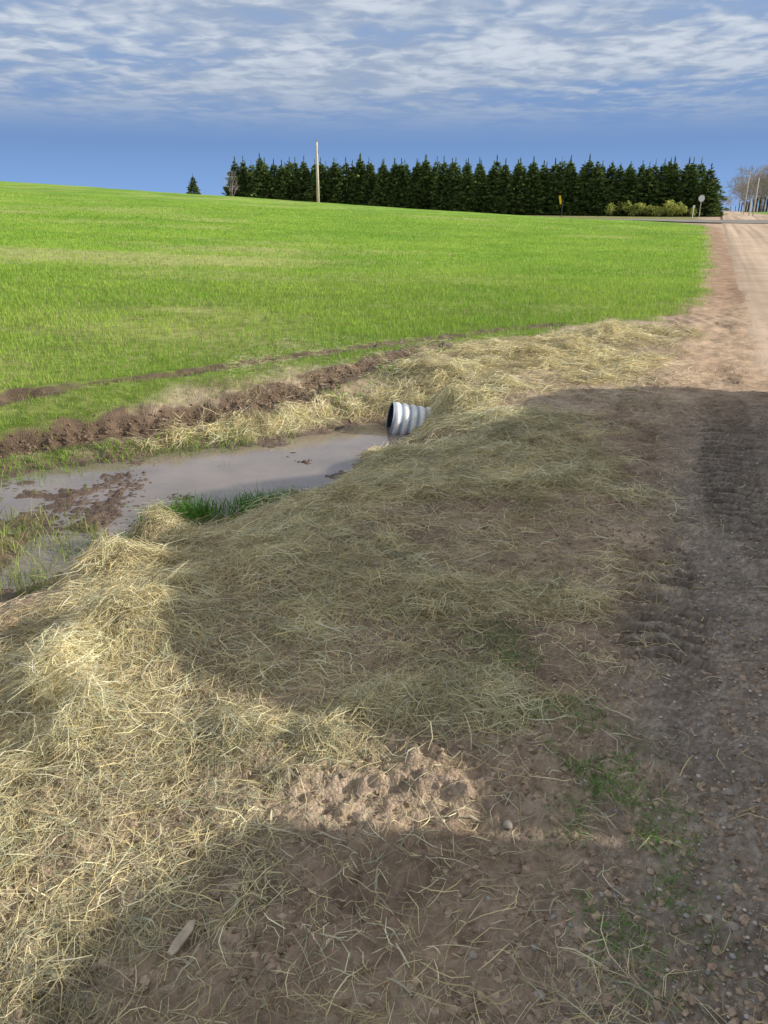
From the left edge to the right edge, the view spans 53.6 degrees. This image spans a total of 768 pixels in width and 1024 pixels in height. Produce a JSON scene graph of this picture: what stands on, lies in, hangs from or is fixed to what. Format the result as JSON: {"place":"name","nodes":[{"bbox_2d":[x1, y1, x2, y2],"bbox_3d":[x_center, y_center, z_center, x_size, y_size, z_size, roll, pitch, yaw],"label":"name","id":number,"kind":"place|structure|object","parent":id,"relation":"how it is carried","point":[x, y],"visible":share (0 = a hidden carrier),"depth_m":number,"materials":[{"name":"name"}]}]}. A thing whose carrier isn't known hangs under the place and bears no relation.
{"place":"outdoors","nodes":[
{"label":"outdoors","id":0,"kind":"place"},
{"bbox_2d":[0,181,767,1023],"bbox_3d":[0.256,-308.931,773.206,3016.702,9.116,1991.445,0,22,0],"label":"ground","id":1,"kind":"structure","parent":0,"point":[722,379],"depth_m":2.85,"materials":[{"name":"soil"}]},
{"bbox_2d":[168,919,194,956],"bbox_3d":[-0.449,0.947,1.691,0.024,0.008,0.092,14,28,18],"label":"wood splinter","id":2,"kind":"object","parent":1,"relation":"on","point":[181,938],"visible":1,"depth_m":1.69,"materials":[{"name":"wood"}]},
{"bbox_2d":[186,175,201,194],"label":"spruce tree","id":3,"kind":"object","parent":1,"relation":"on","point":[193,188],"visible":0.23,"depth_m":109.63,"materials":[{"name":"green plant"}]},
{"bbox_2d":[0,423,407,591],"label":"puddle","id":4,"kind":"object","parent":1,"relation":"on","point":[248,467],"visible":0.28,"depth_m":5.78,"materials":[{"name":"liquid"}]},
{"bbox_2d":[0,342,455,456],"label":"mud lumps","id":5,"kind":"object","parent":1,"relation":"on","point":[105,428],"visible":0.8,"depth_m":6.85,"materials":[{"name":"soil"}]},
{"bbox_2d":[222,168,239,195],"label":"birch tree","id":6,"kind":"object","parent":1,"relation":"on","point":[232,183],"visible":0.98,"depth_m":112.11,"materials":[{"name":"grey plant"}]},
{"bbox_2d":[222,156,246,196],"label":"spruce tree","id":7,"kind":"object","parent":1,"relation":"on","point":[235,172],"visible":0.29,"depth_m":115.61,"materials":[{"name":"green plant"}]},
{"bbox_2d":[233,156,251,196],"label":"spruce tree","id":8,"kind":"object","parent":1,"relation":"on","point":[245,174],"visible":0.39,"depth_m":115.22,"materials":[{"name":"green plant"}]},
{"bbox_2d":[248,164,254,177],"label":"spruce tree","id":9,"kind":"object","parent":1,"relation":"on","point":[251,167],"visible":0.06,"depth_m":117.64,"materials":[{"name":"green plant"}]},
{"bbox_2d":[241,153,272,197],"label":"spruce tree","id":10,"kind":"object","parent":1,"relation":"on","point":[259,163],"visible":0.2,"depth_m":114.15,"materials":[{"name":"green plant"}]},
{"bbox_2d":[248,158,277,198],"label":"spruce tree","id":11,"kind":"object","parent":1,"relation":"on","point":[268,177],"visible":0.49,"depth_m":113.16,"materials":[{"name":"green plant"}]},
{"bbox_2d":[270,159,277,181],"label":"spruce tree","id":12,"kind":"object","parent":1,"relation":"on","point":[273,168],"visible":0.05,"depth_m":116.13,"materials":[{"name":"green plant"}]},
{"bbox_2d":[267,160,292,199],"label":"spruce tree","id":13,"kind":"object","parent":1,"relation":"on","point":[281,172],"visible":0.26,"depth_m":113.51,"materials":[{"name":"green plant"}]},
{"bbox_2d":[273,157,303,200],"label":"spruce tree","id":14,"kind":"object","parent":1,"relation":"on","point":[291,192],"visible":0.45,"depth_m":112.48,"materials":[{"name":"green plant"}]},
{"bbox_2d":[288,157,299,189],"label":"spruce tree","id":15,"kind":"object","parent":1,"relation":"on","point":[296,167],"visible":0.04,"depth_m":114.51,"materials":[{"name":"green plant"}]},
{"bbox_2d":[0,357,593,601],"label":"ditch grass","id":16,"kind":"structure","parent":1,"relation":"on","point":[191,513],"depth_m":5.02,"materials":[{"name":"plant"}]},
{"bbox_2d":[293,156,310,201],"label":"spruce tree","id":17,"kind":"object","parent":1,"relation":"on","point":[305,173],"visible":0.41,"depth_m":112.54,"materials":[{"name":"green plant"}]},
{"bbox_2d":[302,160,323,201],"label":"spruce tree","id":18,"kind":"object","parent":1,"relation":"on","point":[313,168],"visible":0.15,"depth_m":112.10,"materials":[{"name":"green plant"}]},
{"bbox_2d":[303,158,331,202],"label":"spruce tree","id":19,"kind":"object","parent":1,"relation":"on","point":[323,177],"visible":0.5,"depth_m":110.64,"materials":[{"name":"green plant"}]},
{"bbox_2d":[315,140,319,201],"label":"utility pole","id":20,"kind":"object","parent":1,"relation":"on","point":[317,176],"visible":0.89,"depth_m":76.55,"materials":[{"name":"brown wood"}]},
{"bbox_2d":[322,162,328,177],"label":"spruce tree","id":21,"kind":"object","parent":1,"relation":"on","point":[326,171],"depth_m":113.26,"materials":[{"name":"green plant"}]},
{"bbox_2d":[322,158,347,203],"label":"spruce tree","id":22,"kind":"object","parent":1,"relation":"on","point":[332,171],"visible":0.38,"depth_m":110.30,"materials":[{"name":"green plant"}]},
{"bbox_2d":[323,163,349,200],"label":"spruce tree","id":23,"kind":"object","parent":1,"relation":"on","point":[339,165],"visible":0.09,"depth_m":111.19,"materials":[{"name":"green plant"}]},
{"bbox_2d":[11,673,663,1011],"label":"dry grass leaves","id":24,"kind":"object","parent":1,"relation":"on","point":[394,980],"visible":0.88,"depth_m":1.99,"materials":[{"name":"plant"}]},
{"bbox_2d":[328,157,360,204],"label":"spruce tree","id":25,"kind":"object","parent":1,"relation":"on","point":[342,181],"visible":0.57,"depth_m":109.58,"materials":[{"name":"green plant"}]},
{"bbox_2d":[346,160,355,181],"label":"spruce tree","id":26,"kind":"object","parent":1,"relation":"on","point":[352,168],"visible":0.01,"depth_m":112.24,"materials":[{"name":"green plant"}]},
{"bbox_2d":[0,192,716,472],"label":"field grass","id":27,"kind":"structure","parent":1,"relation":"on","point":[506,295],"depth_m":15.98,"materials":[{"name":"plant"}]},
{"bbox_2d":[344,153,372,204],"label":"spruce tree","id":28,"kind":"object","parent":1,"relation":"on","point":[359,172],"visible":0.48,"depth_m":109.49,"materials":[{"name":"green plant"}]},
{"bbox_2d":[0,389,719,1023],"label":"straw bank","id":29,"kind":"structure","parent":1,"relation":"on","point":[84,631],"depth_m":2.98,"materials":[{"name":"plant"}]},
{"bbox_2d":[356,163,379,205],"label":"spruce tree","id":30,"kind":"object","parent":1,"relation":"on","point":[374,178],"visible":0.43,"depth_m":108.89,"materials":[{"name":"green plant"}]},
{"bbox_2d":[365,164,392,206],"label":"spruce tree","id":31,"kind":"object","parent":1,"relation":"on","point":[378,189],"visible":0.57,"depth_m":107.69,"materials":[{"name":"green plant"}]},
{"bbox_2d":[0,335,767,1023],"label":"loose stalks","id":32,"kind":"object","parent":1,"relation":"on","point":[112,873],"visible":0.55,"depth_m":1.93,"materials":[{"name":"plant"}]},
{"bbox_2d":[0,467,767,1023],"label":"soil clods","id":33,"kind":"object","parent":1,"relation":"on","point":[466,999],"visible":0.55,"depth_m":1.97,"materials":[{"name":"soil"}]},
{"bbox_2d":[379,161,409,207],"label":"spruce tree","id":34,"kind":"object","parent":1,"relation":"on","point":[394,171],"visible":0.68,"depth_m":107.07,"materials":[{"name":"green plant"}]},
{"bbox_2d":[386,157,413,207],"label":"spruce tree","id":35,"kind":"object","parent":1,"relation":"on","point":[404,176],"visible":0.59,"depth_m":106.77,"materials":[{"name":"green plant"}]},
{"bbox_2d":[404,162,410,178],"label":"spruce tree","id":36,"kind":"object","parent":1,"relation":"on","point":[407,171],"visible":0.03,"depth_m":109.14,"materials":[{"name":"green plant"}]},
{"bbox_2d":[386,402,432,433],"bbox_3d":[0.577,-0.781,7.073,1.078,0.331,0.331,8,20,-10],"label":"culvert pipe","id":37,"kind":"object","parent":1,"relation":"in","point":[402,418],"visible":0.23,"depth_m":6.87,"materials":[{"name":"metal"}]},
{"bbox_2d":[394,159,428,209],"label":"spruce tree","id":38,"kind":"object","parent":1,"relation":"on","point":[414,174],"visible":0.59,"depth_m":106.49,"materials":[{"name":"green plant"}]},
{"bbox_2d":[404,154,429,207],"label":"spruce tree","id":39,"kind":"object","parent":1,"relation":"on","point":[424,172],"visible":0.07,"depth_m":107.07,"materials":[{"name":"green plant"}]},
{"bbox_2d":[120,317,728,454],"bbox_3d":[1.661,-1.530,8.184,3.582,0.605,8.304,17,27,36],"label":"straw","id":40,"kind":"object","parent":1,"relation":"on","point":[589,354],"visible":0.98,"depth_m":7.72,"materials":[{"name":"plant"}]},
{"bbox_2d":[410,153,439,209],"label":"spruce tree","id":41,"kind":"object","parent":1,"relation":"on","point":[429,179],"visible":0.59,"depth_m":105.83,"materials":[{"name":"green plant"}]},
{"bbox_2d":[423,156,444,204],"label":"spruce tree","id":42,"kind":"object","parent":1,"relation":"on","point":[435,169],"visible":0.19,"depth_m":106.17,"materials":[{"name":"green plant"}]},
{"bbox_2d":[428,155,454,210],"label":"spruce tree","id":43,"kind":"object","parent":1,"relation":"on","point":[441,177],"visible":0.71,"depth_m":104.80,"materials":[{"name":"green plant"}]},
{"bbox_2d":[435,160,465,210],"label":"spruce tree","id":44,"kind":"object","parent":1,"relation":"on","point":[455,171],"visible":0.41,"depth_m":104.55,"materials":[{"name":"green plant"}]},
{"bbox_2d":[448,158,457,180],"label":"spruce tree","id":45,"kind":"object","parent":1,"relation":"on","point":[450,166],"visible":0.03,"depth_m":107.04,"materials":[{"name":"green plant"}]},
{"bbox_2d":[449,159,481,211],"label":"spruce tree","id":46,"kind":"object","parent":1,"relation":"on","point":[467,177],"visible":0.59,"depth_m":103.33,"materials":[{"name":"green plant"}]},
{"bbox_2d":[469,950,476,958],"bbox_3d":[0.200,0.995,1.705,0.018,0.012,0.022,-17,27,-37],"label":"stone","id":47,"kind":"object","parent":1,"relation":"on","point":[472,954],"visible":1,"depth_m":1.70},
{"bbox_2d":[472,158,484,189],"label":"spruce tree","id":48,"kind":"object","parent":1,"relation":"on","point":[477,165],"visible":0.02,"depth_m":104.96,"materials":[{"name":"green plant"}]},
{"bbox_2d":[462,160,495,212],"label":"spruce tree","id":49,"kind":"object","parent":1,"relation":"on","point":[480,179],"visible":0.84,"depth_m":102.17,"materials":[{"name":"green plant"}]},
{"bbox_2d":[480,160,499,208],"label":"spruce tree","id":50,"kind":"object","parent":1,"relation":"on","point":[492,173],"visible":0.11,"depth_m":103.09,"materials":[{"name":"green plant"}]},
{"bbox_2d":[484,155,503,194],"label":"spruce tree","id":51,"kind":"object","parent":1,"relation":"on","point":[497,165],"visible":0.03,"depth_m":104.63,"materials":[{"name":"green plant"}]},
{"bbox_2d":[483,160,515,213],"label":"spruce tree","id":52,"kind":"object","parent":1,"relation":"on","point":[501,185],"visible":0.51,"depth_m":101.52,"materials":[{"name":"green plant"}]},
{"bbox_2d":[503,820,512,829],"bbox_3d":[0.335,0.847,2.055,0.025,0.018,0.032,-9,23,-22],"label":"stone","id":53,"kind":"object","parent":1,"relation":"on","point":[507,824],"visible":1,"depth_m":2.05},
{"bbox_2d":[492,159,536,214],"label":"spruce tree","id":54,"kind":"object","parent":1,"relation":"on","point":[510,191],"visible":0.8,"depth_m":100.21,"materials":[{"name":"green plant"}]},
{"bbox_2d":[512,158,526,176],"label":"spruce tree","id":55,"kind":"object","parent":1,"relation":"on","point":[523,166],"visible":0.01,"depth_m":102.52,"materials":[{"name":"green plant"}]},
{"bbox_2d":[509,155,552,214],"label":"spruce tree","id":56,"kind":"object","parent":1,"relation":"on","point":[533,168],"visible":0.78,"depth_m":99.83,"materials":[{"name":"green plant"}]},
{"bbox_2d":[532,989,545,1000],"bbox_3d":[0.329,1.023,1.610,0.029,0.016,0.024,8,23,19],"label":"stone","id":57,"kind":"object","parent":1,"relation":"on","point":[536,994],"visible":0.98,"depth_m":1.60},
{"bbox_2d":[529,160,554,215],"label":"spruce tree","id":58,"kind":"object","parent":1,"relation":"on","point":[547,180],"visible":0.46,"depth_m":100.07,"materials":[{"name":"green plant"}]},
{"bbox_2d":[545,157,559,192],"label":"spruce tree","id":59,"kind":"object","parent":1,"relation":"on","point":[552,169],"visible":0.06,"depth_m":101.29,"materials":[{"name":"green plant"}]},
{"bbox_2d":[545,156,573,215],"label":"spruce tree","id":60,"kind":"object","parent":1,"relation":"on","point":[559,170],"visible":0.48,"depth_m":99.65,"materials":[{"name":"green plant"}]},
{"bbox_2d":[548,155,583,215],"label":"spruce tree","id":61,"kind":"object","parent":1,"relation":"on","point":[573,174],"visible":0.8,"depth_m":98.86,"materials":[{"name":"green plant"}]},
{"bbox_2d":[564,154,604,215],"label":"spruce tree","id":62,"kind":"object","parent":1,"relation":"on","point":[586,175],"visible":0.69,"depth_m":98.05,"materials":[{"name":"green plant"}]},
{"bbox_2d":[581,161,609,215],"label":"spruce tree","id":63,"kind":"object","parent":1,"relation":"on","point":[602,191],"visible":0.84,"depth_m":97.43,"materials":[{"name":"green plant"}]},
{"bbox_2d":[428,594,766,1023],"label":"roadside sprouts","id":64,"kind":"object","parent":1,"relation":"on","point":[598,780],"visible":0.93,"depth_m":2.12,"materials":[{"name":"green plant"}]},
{"bbox_2d":[599,160,612,189],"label":"spruce tree","id":65,"kind":"object","parent":1,"relation":"on","point":[604,175],"visible":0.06,"depth_m":99.03,"materials":[{"name":"green plant"}]},
{"bbox_2d":[605,162,616,192],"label":"spruce tree","id":66,"kind":"object","parent":1,"relation":"on","point":[611,170],"visible":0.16,"depth_m":99.04,"materials":[{"name":"green plant"}]},
{"bbox_2d":[596,165,632,215],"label":"spruce tree","id":67,"kind":"object","parent":1,"relation":"on","point":[619,174],"visible":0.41,"depth_m":96.68,"materials":[{"name":"green plant"}]},
{"bbox_2d":[601,162,654,216],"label":"spruce tree","id":68,"kind":"object","parent":1,"relation":"on","point":[629,179],"visible":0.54,"depth_m":95.61,"materials":[{"name":"green plant"}]},
{"bbox_2d":[604,200,654,216],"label":"shrub","id":69,"kind":"object","parent":1,"relation":"on","point":[612,208],"visible":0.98,"depth_m":93.78,"materials":[{"name":"green plant"}]},
{"bbox_2d":[636,160,645,180],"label":"spruce tree","id":70,"kind":"object","parent":1,"relation":"on","point":[642,168],"visible":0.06,"depth_m":98.33,"materials":[{"name":"green plant"}]},
{"bbox_2d":[628,203,654,216],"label":"shrub","id":71,"kind":"object","parent":1,"relation":"on","point":[645,207],"visible":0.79,"depth_m":93.29,"materials":[{"name":"green plant"}]},
{"bbox_2d":[623,162,664,216],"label":"spruce tree","id":72,"kind":"object","parent":1,"relation":"on","point":[651,198],"visible":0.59,"depth_m":94.74,"materials":[{"name":"green plant"}]},
{"bbox_2d":[645,159,658,193],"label":"spruce tree","id":73,"kind":"object","parent":1,"relation":"on","point":[656,169],"visible":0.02,"depth_m":96.90,"materials":[{"name":"green plant"}]},
{"bbox_2d":[643,158,675,216],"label":"spruce tree","id":74,"kind":"object","parent":1,"relation":"on","point":[662,170],"visible":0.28,"depth_m":95.25,"materials":[{"name":"green plant"}]},
{"bbox_2d":[650,207,675,216],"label":"shrub","id":75,"kind":"object","parent":1,"relation":"on","point":[673,212],"visible":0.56,"depth_m":91.25,"materials":[{"name":"green plant"}]},
{"bbox_2d":[662,157,675,196],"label":"spruce tree","id":76,"kind":"object","parent":1,"relation":"on","point":[670,163],"visible":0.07,"depth_m":95.72,"materials":[{"name":"green plant"}]},
{"bbox_2d":[652,199,686,216],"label":"shrub","id":77,"kind":"object","parent":1,"relation":"on","point":[668,207],"visible":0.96,"depth_m":91.19,"materials":[{"name":"green plant"}]},
{"bbox_2d":[651,155,688,216],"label":"spruce tree","id":78,"kind":"object","parent":1,"relation":"on","point":[676,181],"visible":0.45,"depth_m":94.56,"materials":[{"name":"green plant"}]},
{"bbox_2d":[674,900,682,906],"bbox_3d":[0.721,0.956,1.852,0.024,0.014,0.020,-2,22,-6],"label":"stone","id":79,"kind":"object","parent":1,"relation":"on","point":[678,902],"visible":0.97,"depth_m":1.85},
{"bbox_2d":[663,206,696,216],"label":"shrub","id":80,"kind":"object","parent":1,"relation":"on","point":[690,211],"visible":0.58,"depth_m":91.94,"materials":[{"name":"green plant"}]},
{"bbox_2d":[674,158,690,205],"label":"spruce tree","id":81,"kind":"object","parent":1,"relation":"on","point":[687,166],"visible":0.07,"depth_m":95.46,"materials":[{"name":"green plant"}]},
{"bbox_2d":[673,157,704,216],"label":"spruce tree","id":82,"kind":"object","parent":1,"relation":"on","point":[691,179],"visible":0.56,"depth_m":93.71,"materials":[{"name":"green plant"}]},
{"bbox_2d":[687,157,708,205],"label":"spruce tree","id":83,"kind":"object","parent":1,"relation":"on","point":[703,171],"visible":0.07,"depth_m":94.57,"materials":[{"name":"green plant"}]},
{"bbox_2d":[698,195,704,215],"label":"stop sign","id":84,"kind":"object","parent":1,"relation":"on","point":[701,198],"visible":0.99,"depth_m":82.78,"materials":[{"name":"grey metal"}]},
{"bbox_2d":[683,163,730,216],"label":"spruce tree","id":85,"kind":"object","parent":1,"relation":"on","point":[714,198],"visible":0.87,"depth_m":92.70,"materials":[{"name":"green plant"}]},
{"bbox_2d":[724,788,733,795],"bbox_3d":[1.000,0.813,2.203,0.024,0.016,0.029,-18,28,-39],"label":"stone","id":86,"kind":"object","parent":1,"relation":"on","point":[728,792],"visible":1,"depth_m":2.20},
{"bbox_2d":[727,921,739,931],"bbox_3d":[0.821,0.973,1.783,0.029,0.016,0.024,3,22,9],"label":"stone","id":87,"kind":"object","parent":1,"relation":"on","point":[735,926],"visible":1,"depth_m":1.78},
{"bbox_2d":[730,865,737,870],"bbox_3d":[0.899,0.917,1.954,0.020,0.014,0.024,13,25,30],"label":"stone","id":88,"kind":"object","parent":1,"relation":"on","point":[732,868],"visible":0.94,"depth_m":1.95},
{"bbox_2d":[730,173,751,211],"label":"bare tree","id":89,"kind":"object","parent":1,"relation":"on","point":[742,189],"visible":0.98,"depth_m":253.35,"materials":[{"name":"brown plant"}]},
{"bbox_2d":[725,175,757,209],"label":"bare tree","id":90,"kind":"object","parent":1,"relation":"on","point":[735,189],"visible":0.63,"depth_m":281.21,"materials":[{"name":"brown plant"}]},
{"bbox_2d":[743,170,750,213],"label":"utility pole","id":91,"kind":"object","parent":1,"relation":"on","point":[746,192],"visible":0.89,"depth_m":126.64,"materials":[{"name":"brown wood"}]},
{"bbox_2d":[733,179,763,211],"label":"bare tree","id":92,"kind":"object","parent":1,"relation":"on","point":[751,195],"visible":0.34,"depth_m":278.30,"materials":[{"name":"brown plant"}]},
{"bbox_2d":[734,164,763,211],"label":"bare tree","id":93,"kind":"object","parent":1,"relation":"on","point":[753,178],"visible":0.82,"depth_m":261.13,"materials":[{"name":"brown plant"}]},
{"bbox_2d":[732,170,767,211],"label":"bare tree","id":94,"kind":"object","parent":1,"relation":"on","point":[755,188],"visible":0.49,"depth_m":274.88,"materials":[{"name":"brown plant"}]},
{"bbox_2d":[735,180,767,211],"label":"bare tree","id":95,"kind":"object","parent":1,"relation":"on","point":[750,195],"visible":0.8,"depth_m":256.11,"materials":[{"name":"brown plant"}]},
{"bbox_2d":[737,160,767,210],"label":"bare tree","id":96,"kind":"object","parent":1,"relation":"on","point":[754,177],"visible":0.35,"depth_m":279.14,"materials":[{"name":"brown plant"}]},
{"bbox_2d":[741,170,765,209],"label":"bare tree","id":97,"kind":"object","parent":1,"relation":"on","point":[754,190],"visible":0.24,"depth_m":285.39,"materials":[{"name":"brown plant"}]},
{"bbox_2d":[744,167,767,211],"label":"bare tree","id":98,"kind":"object","parent":1,"relation":"on","point":[758,191],"visible":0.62,"depth_m":274.02,"materials":[{"name":"brown plant"}]},
{"bbox_2d":[744,165,767,211],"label":"bare tree","id":99,"kind":"object","parent":1,"relation":"on","point":[762,185],"visible":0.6,"depth_m":273.31,"materials":[{"name":"brown plant"}]},
{"bbox_2d":[752,176,759,215],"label":"utility pole","id":100,"kind":"object","parent":1,"relation":"on","point":[755,197],"visible":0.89,"depth_m":94.32,"materials":[{"name":"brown wood"}]},
{"bbox_2d":[758,169,767,211],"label":"bare tree","id":101,"kind":"object","parent":1,"relation":"on","point":[761,198],"visible":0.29,"depth_m":281.52,"materials":[{"name":"brown plant"}]},
{"bbox_2d":[0,0,767,210],"label":"sky","id":102,"kind":"structure","parent":0,"point":[143,95],"materials":[{"name":"blue"}]},
{"bbox_2d":[403,404,767,1023],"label":"gravel","id":103,"kind":"structure","parent":0,"point":[706,941],"depth_m":2.24,"materials":[{"name":"gravel"}]},
{"bbox_2d":[578,218,767,222],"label":"paved road","id":104,"kind":"structure","parent":0,"point":[733,221],"depth_m":72.55,"materials":[{"name":"asphalt"}]},
{"bbox_2d":[722,223,767,385],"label":"gravel road","id":105,"kind":"structure","parent":0,"point":[747,245],"depth_m":20.49,"materials":[{"name":"gravel"}]},
{"bbox_2d":[722,211,767,219],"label":"dirt road","id":106,"kind":"structure","parent":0,"point":[732,215],"depth_m":84.38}
]}

